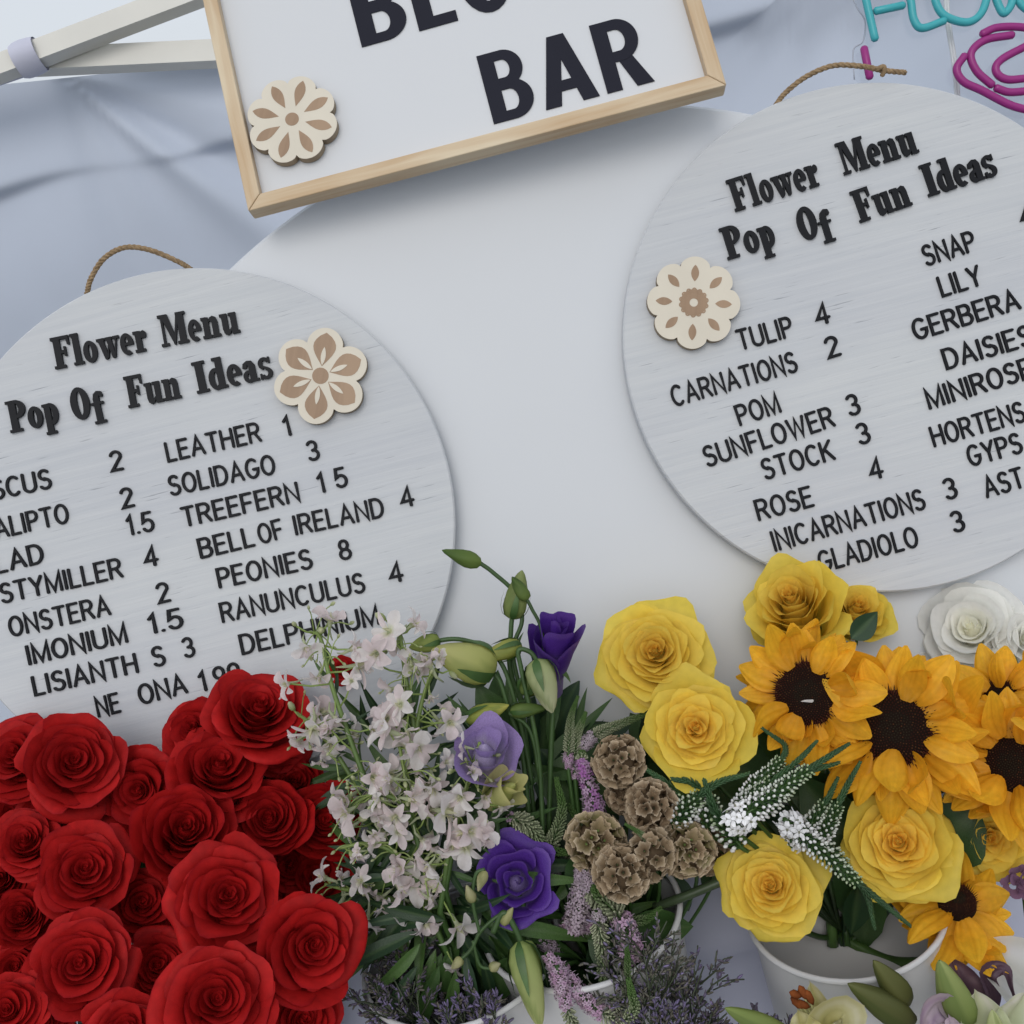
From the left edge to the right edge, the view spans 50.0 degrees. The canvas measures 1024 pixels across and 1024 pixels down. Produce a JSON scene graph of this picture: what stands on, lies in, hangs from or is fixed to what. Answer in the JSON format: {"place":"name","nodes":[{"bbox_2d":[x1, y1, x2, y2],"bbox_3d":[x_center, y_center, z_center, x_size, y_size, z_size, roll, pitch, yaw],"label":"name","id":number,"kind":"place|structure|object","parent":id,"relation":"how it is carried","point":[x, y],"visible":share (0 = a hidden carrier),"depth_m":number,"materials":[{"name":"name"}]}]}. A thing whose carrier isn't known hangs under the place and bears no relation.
{"place":"outdoors","nodes":[
{"label":"outdoors","id":0,"kind":"place"},
{"bbox_2d":[0,0,210,83],"label":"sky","id":1,"kind":"structure","parent":0,"point":[19,19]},
{"bbox_2d":[256,891,367,1010],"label":"rose","id":2,"kind":"object","parent":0,"point":[310,948],"visible":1,"depth_m":0.69,"materials":[{"name":"red plant"}]},
{"bbox_3d":[0.298,0.953,0.894,1.240,0.732,0.300,-14,19,0],"label":"bucket rack","id":3,"kind":"object","parent":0,"visible":0},
{"bbox_2d":[748,849,947,1023],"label":"flower bucket","id":4,"kind":"object","parent":3,"relation":"on","point":[823,968],"visible":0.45,"depth_m":0.80,"materials":[{"name":"metal"}]},
{"bbox_2d":[593,596,716,712],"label":"rose","id":5,"kind":"object","parent":4,"relation":"in","point":[647,647],"visible":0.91,"depth_m":0.79,"materials":[{"name":"yellow plant"}]},
{"bbox_2d":[639,662,841,923],"bbox_3d":[0.164,0.225,0.789,0.102,0.252,0.097,0,24,36],"label":"rose","id":6,"kind":"object","parent":4,"relation":"in","point":[699,725],"visible":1,"depth_m":0.75,"materials":[{"name":"yellow plant"}]},
{"bbox_2d":[640,730,842,946],"bbox_3d":[0.185,0.232,0.852,0.194,0.205,0.104,-9,20,14],"label":"foliage sprig","id":7,"kind":"object","parent":4,"relation":"in","point":[763,756],"visible":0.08,"depth_m":0.82,"materials":[{"name":"green plant"}]},
{"bbox_2d":[670,771,840,931],"bbox_3d":[0.177,0.254,0.773,0.120,0.182,0.022,-20,20,-16],"label":"gooseneck spike","id":8,"kind":"object","parent":4,"relation":"in","point":[684,810],"visible":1,"depth_m":0.73,"materials":[{"name":"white plant"}]},
{"bbox_2d":[713,831,841,942],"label":"rose","id":9,"kind":"object","parent":4,"relation":"in","point":[773,888],"visible":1,"depth_m":0.72,"materials":[{"name":"yellow plant"}]},
{"bbox_2d":[719,742,850,929],"bbox_3d":[0.192,0.251,0.760,0.100,0.189,0.049,-22,20,-20],"label":"gooseneck spike","id":10,"kind":"object","parent":4,"relation":"in","point":[734,828],"visible":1,"depth_m":0.72,"materials":[{"name":"white plant"}]},
{"bbox_2d":[743,553,852,945],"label":"rose","id":11,"kind":"object","parent":4,"relation":"in","point":[785,592],"visible":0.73,"depth_m":0.81,"materials":[{"name":"yellow plant"}]},
{"bbox_2d":[736,618,887,947],"bbox_3d":[0.226,0.196,0.799,0.096,0.269,0.107,-14,19,2],"label":"sunflower","id":12,"kind":"object","parent":4,"relation":"in","point":[781,676],"visible":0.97,"depth_m":0.76,"materials":[{"name":"yellow plant"}]},
{"bbox_2d":[746,777,893,946],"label":"foliage sprig","id":13,"kind":"object","parent":4,"relation":"in","point":[852,906],"visible":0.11,"depth_m":0.80,"materials":[{"name":"green plant"}]},
{"bbox_2d":[789,981,866,1023],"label":"lily","id":14,"kind":"object","parent":4,"relation":"in","point":[815,1006],"visible":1,"depth_m":0.67,"materials":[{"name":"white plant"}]},
{"bbox_2d":[816,760,861,931],"bbox_3d":[0.235,0.246,0.764,0.038,0.173,0.070,-8,20,18],"label":"gooseneck spike","id":15,"kind":"object","parent":4,"relation":"in","point":[829,822],"visible":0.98,"depth_m":0.73,"materials":[{"name":"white plant"}]},
{"bbox_2d":[772,807,911,927],"bbox_3d":[0.214,0.261,0.745,0.060,0.169,0.109,-18,19,-10],"label":"gooseneck spike","id":16,"kind":"object","parent":4,"relation":"in","point":[786,826],"visible":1,"depth_m":0.70,"materials":[{"name":"white plant"}]},
{"bbox_2d":[841,585,897,939],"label":"rose","id":17,"kind":"object","parent":4,"relation":"in","point":[869,609],"visible":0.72,"depth_m":0.84,"materials":[{"name":"yellow plant"}]},
{"bbox_2d":[847,982,916,1023],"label":"lily bud","id":18,"kind":"object","parent":4,"relation":"in","point":[883,1006],"visible":1,"depth_m":0.68,"materials":[{"name":"green plant"}]},
{"bbox_2d":[840,794,963,903],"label":"rose","id":19,"kind":"object","parent":4,"relation":"in","point":[911,855],"visible":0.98,"depth_m":0.74,"materials":[{"name":"yellow plant"}]},
{"bbox_2d":[822,645,988,823],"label":"sunflower","id":20,"kind":"object","parent":4,"relation":"in","point":[917,752],"visible":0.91,"depth_m":0.73,"materials":[{"name":"yellow plant"}]},
{"bbox_2d":[839,852,1013,976],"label":"sunflower","id":21,"kind":"object","parent":4,"relation":"in","point":[973,915],"visible":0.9,"depth_m":0.73,"materials":[{"name":"yellow plant"}]},
{"bbox_2d":[846,654,1017,946],"bbox_3d":[0.323,0.213,0.800,0.200,0.208,0.101,-14,19,0],"label":"foliage sprig","id":22,"kind":"object","parent":4,"relation":"in","point":[963,824],"visible":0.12,"depth_m":0.78,"materials":[{"name":"green plant"}]},
{"bbox_2d":[851,793,1023,940],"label":"rose","id":23,"kind":"object","parent":4,"relation":"in","point":[1003,856],"visible":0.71,"depth_m":0.77,"materials":[{"name":"yellow plant"}]},
{"bbox_2d":[935,960,977,1023],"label":"lily bud","id":24,"kind":"object","parent":4,"relation":"in","point":[960,1006],"visible":0.98,"depth_m":0.68,"materials":[{"name":"green plant"}]},
{"bbox_2d":[917,580,1023,666],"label":"rose","id":25,"kind":"object","parent":4,"relation":"in","point":[956,620],"visible":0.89,"depth_m":0.84,"materials":[{"name":"white plant"}]},
{"bbox_2d":[919,989,1023,1023],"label":"lily","id":26,"kind":"object","parent":4,"relation":"in","point":[1011,1011],"visible":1,"depth_m":0.68,"materials":[{"name":"white plant"}]},
{"bbox_2d":[949,959,1014,1005],"bbox_3d":[0.307,0.324,0.714,0.039,0.062,0.026,-5,21,25],"label":"calla","id":27,"kind":"object","parent":4,"relation":"in","point":[971,979],"visible":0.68,"depth_m":0.71,"materials":[{"name":"purple plant"}]},
{"bbox_2d":[942,687,1023,850],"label":"sunflower","id":28,"kind":"object","parent":4,"relation":"in","point":[999,761],"visible":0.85,"depth_m":0.74,"materials":[{"name":"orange plant"}]},
{"bbox_2d":[959,643,1023,703],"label":"sunflower","id":29,"kind":"object","parent":4,"relation":"in","point":[1000,670],"visible":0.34,"depth_m":0.79,"materials":[{"name":"yellow plant"}]},
{"bbox_2d":[987,936,1023,1001],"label":"lily","id":30,"kind":"object","parent":4,"relation":"in","point":[1013,955],"visible":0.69,"depth_m":0.72,"materials":[{"name":"white plant"}]},
{"bbox_3d":[-0.198,0.465,0.849,0.175,0.300,0.175,-14,19,0],"label":"flower bucket","id":31,"kind":"object","parent":3,"relation":"on","visible":0},
{"bbox_2d":[0,713,42,804],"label":"rose","id":32,"kind":"object","parent":31,"relation":"in","point":[15,732],"visible":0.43,"depth_m":0.80,"materials":[{"name":"red plant"}]},
{"bbox_2d":[0,970,50,1023],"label":"rose","id":33,"kind":"object","parent":31,"relation":"in","point":[22,1001],"visible":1,"depth_m":0.66,"materials":[{"name":"red plant"}]},
{"bbox_2d":[0,881,53,950],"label":"rose","id":34,"kind":"object","parent":31,"relation":"in","point":[25,922],"visible":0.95,"depth_m":0.73,"materials":[{"name":"red plant"}]},
{"bbox_2d":[0,808,60,882],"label":"rose","id":35,"kind":"object","parent":31,"relation":"in","point":[24,832],"visible":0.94,"depth_m":0.75,"materials":[{"name":"red plant"}]},
{"bbox_2d":[14,713,128,823],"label":"rose","id":36,"kind":"object","parent":31,"relation":"in","point":[71,767],"visible":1,"depth_m":0.77,"materials":[{"name":"red plant"}]},
{"bbox_2d":[21,906,142,1021],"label":"rose","id":37,"kind":"object","parent":31,"relation":"in","point":[78,961],"visible":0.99,"depth_m":0.68,"materials":[{"name":"red plant"}]},
{"bbox_2d":[33,820,140,919],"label":"rose","id":38,"kind":"object","parent":31,"relation":"in","point":[91,863],"visible":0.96,"depth_m":0.73,"materials":[{"name":"red plant"}]},
{"bbox_2d":[81,986,149,1023],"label":"rose","id":39,"kind":"object","parent":31,"relation":"in","point":[125,1005],"visible":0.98,"depth_m":0.66,"materials":[{"name":"red plant"}]},
{"bbox_2d":[97,744,168,836],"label":"rose","id":40,"kind":"object","parent":31,"relation":"in","point":[142,782],"visible":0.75,"depth_m":0.79,"materials":[{"name":"red plant"}]},
{"bbox_2d":[109,868,167,942],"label":"rose","id":41,"kind":"object","parent":31,"relation":"in","point":[139,905],"visible":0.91,"depth_m":0.75,"materials":[{"name":"red plant"}]},
{"bbox_2d":[131,925,181,994],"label":"rose","id":42,"kind":"object","parent":31,"relation":"in","point":[158,946],"visible":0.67,"depth_m":0.73,"materials":[{"name":"red plant"}]},
{"bbox_2d":[129,783,237,885],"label":"rose","id":43,"kind":"object","parent":31,"relation":"in","point":[169,830],"visible":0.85,"depth_m":0.74,"materials":[{"name":"red plant"}]},
{"bbox_2d":[162,696,207,756],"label":"rose","id":44,"kind":"object","parent":31,"relation":"in","point":[183,720],"visible":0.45,"depth_m":0.81,"materials":[{"name":"red plant"}]},
{"bbox_2d":[146,940,279,1023],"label":"rose","id":45,"kind":"object","parent":31,"relation":"in","point":[231,982],"visible":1,"depth_m":0.66,"materials":[{"name":"red plant"}]},
{"bbox_2d":[164,727,268,822],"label":"rose","id":46,"kind":"object","parent":31,"relation":"in","point":[210,764],"visible":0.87,"depth_m":0.78,"materials":[{"name":"red plant"}]},
{"bbox_2d":[161,831,279,953],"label":"rose","id":47,"kind":"object","parent":31,"relation":"in","point":[223,892],"visible":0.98,"depth_m":0.70,"materials":[{"name":"red plant"}]},
{"bbox_2d":[199,669,309,764],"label":"rose","id":48,"kind":"object","parent":31,"relation":"in","point":[258,714],"visible":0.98,"depth_m":0.79,"materials":[{"name":"red plant"}]},
{"bbox_2d":[232,779,314,858],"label":"rose","id":49,"kind":"object","parent":31,"relation":"in","point":[272,825],"visible":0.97,"depth_m":0.78,"materials":[{"name":"red plant"}]},
{"bbox_2d":[275,1000,343,1023],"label":"rose","id":50,"kind":"object","parent":31,"relation":"in","point":[333,1014],"visible":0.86,"depth_m":0.70,"materials":[{"name":"red plant"}]},
{"bbox_2d":[279,850,355,898],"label":"rose","id":51,"kind":"object","parent":31,"relation":"in","point":[302,880],"visible":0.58,"depth_m":0.79,"materials":[{"name":"red plant"}]},
{"bbox_2d":[294,780,360,861],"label":"rose","id":52,"kind":"object","parent":31,"relation":"in","point":[317,844],"visible":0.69,"depth_m":0.79,"materials":[{"name":"red plant"}]},
{"label":"ground","id":53,"kind":"structure","parent":0,"visible":0},
{"bbox_2d":[0,0,1023,722],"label":"tent wall","id":54,"kind":"structure","parent":53,"relation":"on","point":[94,168],"depth_m":2.02,"materials":[{"name":"fabric"}]},
{"bbox_2d":[0,0,217,84],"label":"tent frame","id":55,"kind":"object","parent":54,"relation":"attached to","point":[84,47],"visible":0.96,"depth_m":1.86,"materials":[{"name":"metal"}]},
{"bbox_2d":[852,0,1023,112],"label":"neon sign","id":56,"kind":"object","parent":54,"relation":"attached to","point":[947,19],"visible":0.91,"depth_m":1.45,"materials":[{"name":"teal plastic"}]},
{"bbox_2d":[77,793,1023,1023],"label":"draped table","id":57,"kind":"object","parent":53,"relation":"on","point":[712,930],"visible":0.01,"depth_m":0.88,"materials":[{"name":"fabric"}]},
{"bbox_2d":[361,882,560,1023],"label":"flower bucket","id":58,"kind":"object","parent":57,"relation":"on","point":[515,1008],"visible":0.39,"depth_m":0.76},
{"bbox_2d":[287,690,381,843],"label":"larkspur","id":59,"kind":"object","parent":58,"relation":"in","point":[299,743],"visible":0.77,"depth_m":0.77,"materials":[{"name":"white plant"}]},
{"bbox_2d":[274,601,410,875],"bbox_3d":[-0.099,0.214,0.775,0.072,0.303,0.092,-20,20,-16],"label":"larkspur","id":60,"kind":"object","parent":58,"relation":"in","point":[322,727],"visible":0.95,"depth_m":0.76,"materials":[{"name":"white plant"}]},
{"bbox_2d":[310,853,444,955],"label":"larkspur","id":61,"kind":"object","parent":58,"relation":"in","point":[359,885],"visible":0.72,"depth_m":0.74,"materials":[{"name":"white plant"}]},
{"bbox_2d":[301,679,457,835],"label":"foliage sprig","id":62,"kind":"object","parent":58,"relation":"in","point":[331,773],"visible":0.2,"depth_m":0.81,"materials":[{"name":"green plant"}]},
{"bbox_2d":[327,756,454,937],"bbox_3d":[-0.067,0.264,0.758,0.073,0.207,0.053,-2,23,32],"label":"larkspur","id":63,"kind":"object","parent":58,"relation":"in","point":[340,810],"visible":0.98,"depth_m":0.73,"materials":[{"name":"white plant"}]},
{"bbox_2d":[331,819,450,947],"bbox_3d":[-0.069,0.285,0.755,0.074,0.172,0.048,-14,19,0],"label":"larkspur","id":64,"kind":"object","parent":58,"relation":"in","point":[400,841],"visible":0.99,"depth_m":0.73,"materials":[{"name":"white plant"}]},
{"bbox_2d":[342,966,441,1023],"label":"sea lavender","id":65,"kind":"object","parent":58,"relation":"in","point":[385,995],"visible":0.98,"depth_m":0.73,"materials":[{"name":"purple plant"}]},
{"bbox_2d":[373,647,457,830],"bbox_3d":[-0.045,0.224,0.777,0.076,0.257,0.055,-19,19,-13],"label":"larkspur","id":66,"kind":"object","parent":58,"relation":"in","point":[399,697],"visible":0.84,"depth_m":0.75,"materials":[{"name":"white plant"}]},
{"bbox_2d":[393,858,463,976],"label":"larkspur","id":67,"kind":"object","parent":58,"relation":"in","point":[418,899],"visible":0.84,"depth_m":0.74,"materials":[{"name":"white plant"}]},
{"bbox_2d":[326,736,573,976],"bbox_3d":[-0.043,0.273,0.779,0.213,0.225,0.108,-11,19,11],"label":"foliage sprig","id":68,"kind":"object","parent":58,"relation":"in","point":[558,865],"visible":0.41,"depth_m":0.76,"materials":[{"name":"green plant"}]},
{"bbox_2d":[409,631,533,812],"bbox_3d":[-0.016,0.146,0.789,0.068,0.145,0.051,1,25,39],"label":"lisianthus","id":69,"kind":"object","parent":68,"relation":"attached to","point":[470,663],"visible":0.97,"depth_m":0.77,"materials":[{"name":"green plant"}]},
{"bbox_2d":[452,700,545,826],"bbox_3d":[-0.002,0.173,0.766,0.070,0.085,0.035,-14,19,0],"label":"lisianthus","id":70,"kind":"object","parent":68,"relation":"attached to","point":[519,710],"visible":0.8,"depth_m":0.76,"materials":[{"name":"green plant"}]},
{"bbox_2d":[406,812,508,969],"bbox_3d":[-0.029,0.275,0.757,0.078,0.169,0.059,-27,22,-31],"label":"larkspur","id":71,"kind":"object","parent":58,"relation":"in","point":[468,836],"visible":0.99,"depth_m":0.73,"materials":[{"name":"white plant"}]},
{"bbox_2d":[413,969,513,1023],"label":"sea lavender","id":72,"kind":"object","parent":58,"relation":"in","point":[490,1002],"visible":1,"depth_m":0.72,"materials":[{"name":"purple plant"}]},
{"bbox_2d":[358,894,587,1022],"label":"foliage sprig","id":73,"kind":"object","parent":58,"relation":"in","point":[483,980],"visible":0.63,"depth_m":0.74,"materials":[{"name":"green plant"}]},
{"bbox_2d":[454,711,523,813],"bbox_3d":[-0.012,0.180,0.743,0.050,0.086,0.048,-14,19,0],"label":"lisianthus","id":74,"kind":"object","parent":58,"relation":"in","point":[493,733],"visible":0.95,"depth_m":0.74,"materials":[{"name":"purple plant"}]},
{"bbox_2d":[451,868,547,1023],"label":"bud","id":75,"kind":"object","parent":58,"relation":"in","point":[523,962],"visible":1,"depth_m":0.71,"materials":[{"name":"green plant"}]},
{"bbox_2d":[476,764,527,834],"bbox_3d":[-0.002,0.198,0.739,0.040,0.062,0.025,1,24,38],"label":"lisianthus","id":76,"kind":"object","parent":58,"relation":"in","point":[509,791],"visible":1,"depth_m":0.73,"materials":[{"name":"green plant"}]},
{"bbox_2d":[423,666,640,947],"bbox_3d":[0.011,0.229,0.834,0.143,0.239,0.160,4,26,43],"label":"foliage sprig","id":77,"kind":"object","parent":58,"relation":"in","point":[492,693],"visible":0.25,"depth_m":0.82,"materials":[{"name":"green plant"}]},
{"bbox_2d":[442,549,536,824],"bbox_3d":[0.006,0.120,0.794,0.051,0.199,0.072,-18,19,-11],"label":"lisianthus","id":78,"kind":"object","parent":77,"relation":"attached to","point":[514,606],"visible":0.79,"depth_m":0.79,"materials":[{"name":"green plant"}]},
{"bbox_2d":[516,647,560,835],"bbox_3d":[0.025,0.160,0.765,0.033,0.129,0.056,-10,20,13],"label":"lisianthus","id":79,"kind":"object","parent":58,"relation":"in","point":[537,680],"visible":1,"depth_m":0.76,"materials":[{"name":"green plant"}]},
{"bbox_2d":[511,576,585,835],"bbox_3d":[0.021,0.134,0.788,0.076,0.177,0.052,-25,22,-27],"label":"lisianthus","id":80,"kind":"object","parent":58,"relation":"in","point":[554,638],"visible":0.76,"depth_m":0.78,"materials":[{"name":"purple plant"}]},
{"bbox_2d":[484,873,697,1023],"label":"flower bucket","id":81,"kind":"object","parent":57,"relation":"on","point":[552,1013],"visible":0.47,"depth_m":0.73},
{"bbox_2d":[350,606,467,927],"bbox_3d":[-0.049,0.207,0.780,0.073,0.287,0.087,-14,19,0],"label":"larkspur","id":82,"kind":"object","parent":81,"relation":"in","point":[378,647],"visible":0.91,"depth_m":0.75,"materials":[{"name":"white plant"}]},
{"bbox_2d":[361,704,466,909],"bbox_3d":[-0.055,0.246,0.757,0.075,0.235,0.075,-14,19,0],"label":"larkspur","id":83,"kind":"object","parent":81,"relation":"in","point":[417,747],"visible":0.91,"depth_m":0.73,"materials":[{"name":"white plant"}]},
{"bbox_2d":[412,731,514,948],"bbox_3d":[-0.026,0.254,0.750,0.084,0.212,0.048,-14,19,0],"label":"larkspur","id":84,"kind":"object","parent":81,"relation":"in","point":[461,800],"visible":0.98,"depth_m":0.73,"materials":[{"name":"white plant"}]},
{"bbox_2d":[476,827,559,940],"bbox_3d":[0.007,0.255,0.739,0.055,0.069,0.050,-14,19,0],"label":"lisianthus","id":85,"kind":"object","parent":81,"relation":"in","point":[519,854],"visible":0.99,"depth_m":0.73,"materials":[{"name":"purple plant"}]},
{"bbox_2d":[548,960,586,1023],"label":"veronica spike","id":86,"kind":"object","parent":81,"relation":"in","point":[558,976],"visible":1,"depth_m":0.70,"materials":[{"name":"purple plant"}]},
{"bbox_2d":[456,823,693,1006],"bbox_3d":[0.041,0.303,0.781,0.172,0.164,0.091,-14,19,0],"label":"foliage sprig","id":87,"kind":"object","parent":81,"relation":"in","point":[562,892],"visible":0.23,"depth_m":0.76,"materials":[{"name":"green plant"}]},
{"bbox_2d":[562,862,591,956],"bbox_3d":[0.052,0.290,0.757,0.025,0.118,0.036,-5,21,26],"label":"veronica spike","id":88,"kind":"object","parent":81,"relation":"in","point":[576,902],"visible":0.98,"depth_m":0.74,"materials":[{"name":"purple plant"}]},
{"bbox_2d":[541,951,640,1023],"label":"veronica spike","id":89,"kind":"object","parent":81,"relation":"in","point":[550,959],"visible":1,"depth_m":0.71,"materials":[{"name":"purple plant"}]},
{"bbox_2d":[563,810,627,923],"bbox_3d":[0.071,0.278,0.766,0.043,0.165,0.044,-19,19,-13],"label":"seed pod","id":90,"kind":"object","parent":81,"relation":"in","point":[587,841],"visible":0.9,"depth_m":0.73,"materials":[{"name":"brown plant"}]},
{"bbox_2d":[589,883,646,965],"bbox_3d":[0.072,0.293,0.750,0.023,0.108,0.071,-21,20,-18],"label":"veronica spike","id":91,"kind":"object","parent":81,"relation":"in","point":[609,906],"visible":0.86,"depth_m":0.72,"materials":[{"name":"purple plant"}]},
{"bbox_2d":[590,733,646,843],"bbox_3d":[0.076,0.252,0.789,0.074,0.197,0.039,-16,19,-5],"label":"seed pod","id":92,"kind":"object","parent":81,"relation":"in","point":[621,758],"visible":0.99,"depth_m":0.76,"materials":[{"name":"brown plant"}]},
{"bbox_2d":[590,843,652,913],"bbox_3d":[0.079,0.287,0.753,0.039,0.154,0.069,-21,20,-19],"label":"seed pod","id":93,"kind":"object","parent":81,"relation":"in","point":[617,876],"visible":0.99,"depth_m":0.71,"materials":[{"name":"brown plant"}]},
{"bbox_2d":[572,912,696,1023],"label":"sea lavender","id":94,"kind":"object","parent":81,"relation":"in","point":[676,973],"visible":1,"depth_m":0.71,"materials":[{"name":"purple plant"}]},
{"bbox_2d":[531,710,741,924],"bbox_3d":[0.083,0.245,0.837,0.196,0.173,0.119,-21,20,-17],"label":"foliage sprig","id":95,"kind":"object","parent":81,"relation":"in","point":[635,729],"visible":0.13,"depth_m":0.81,"materials":[{"name":"green plant"}]},
{"bbox_2d":[623,777,678,912],"bbox_3d":[0.090,0.265,0.774,0.084,0.175,0.038,-7,20,21],"label":"seed pod","id":96,"kind":"object","parent":81,"relation":"in","point":[649,801],"visible":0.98,"depth_m":0.74,"materials":[{"name":"brown plant"}]},
{"bbox_2d":[627,825,678,902],"bbox_3d":[0.089,0.280,0.759,0.082,0.158,0.036,4,26,43],"label":"seed pod","id":97,"kind":"object","parent":81,"relation":"in","point":[653,855],"visible":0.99,"depth_m":0.72,"materials":[{"name":"brown plant"}]},
{"bbox_2d":[611,987,710,1023],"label":"sea lavender","id":98,"kind":"object","parent":81,"relation":"in","point":[677,1014],"visible":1,"depth_m":0.70,"materials":[{"name":"purple plant"}]},
{"bbox_2d":[660,822,717,917],"bbox_3d":[0.100,0.282,0.762,0.040,0.129,0.127,28,70,21],"label":"seed pod","id":99,"kind":"object","parent":81,"relation":"in","point":[695,844],"visible":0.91,"depth_m":0.73,"materials":[{"name":"brown plant"}]},
{"bbox_2d":[668,945,744,1023],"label":"sea lavender","id":100,"kind":"object","parent":81,"relation":"in","point":[712,1015],"visible":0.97,"depth_m":0.72,"materials":[{"name":"purple plant"}]},
{"bbox_2d":[230,106,1023,915],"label":"round backboard","id":101,"kind":"object","parent":57,"relation":"on","point":[482,300],"visible":0.16,"depth_m":0.88,"materials":[{"name":"wood"}]},
{"bbox_2d":[0,244,455,777],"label":"menu board","id":102,"kind":"object","parent":101,"relation":"attached to","point":[209,477],"visible":0.97,"depth_m":0.86,"materials":[{"name":"white wood"}]},
{"bbox_2d":[203,0,725,218],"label":"framed sign","id":103,"kind":"object","parent":101,"relation":"attached to","point":[327,99],"visible":1,"depth_m":0.85,"materials":[{"name":"white wood"}]},
{"bbox_2d":[622,62,1023,591],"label":"menu board","id":104,"kind":"object","parent":101,"relation":"attached to","point":[823,336],"visible":0.99,"depth_m":0.86,"materials":[{"name":"white wood"}]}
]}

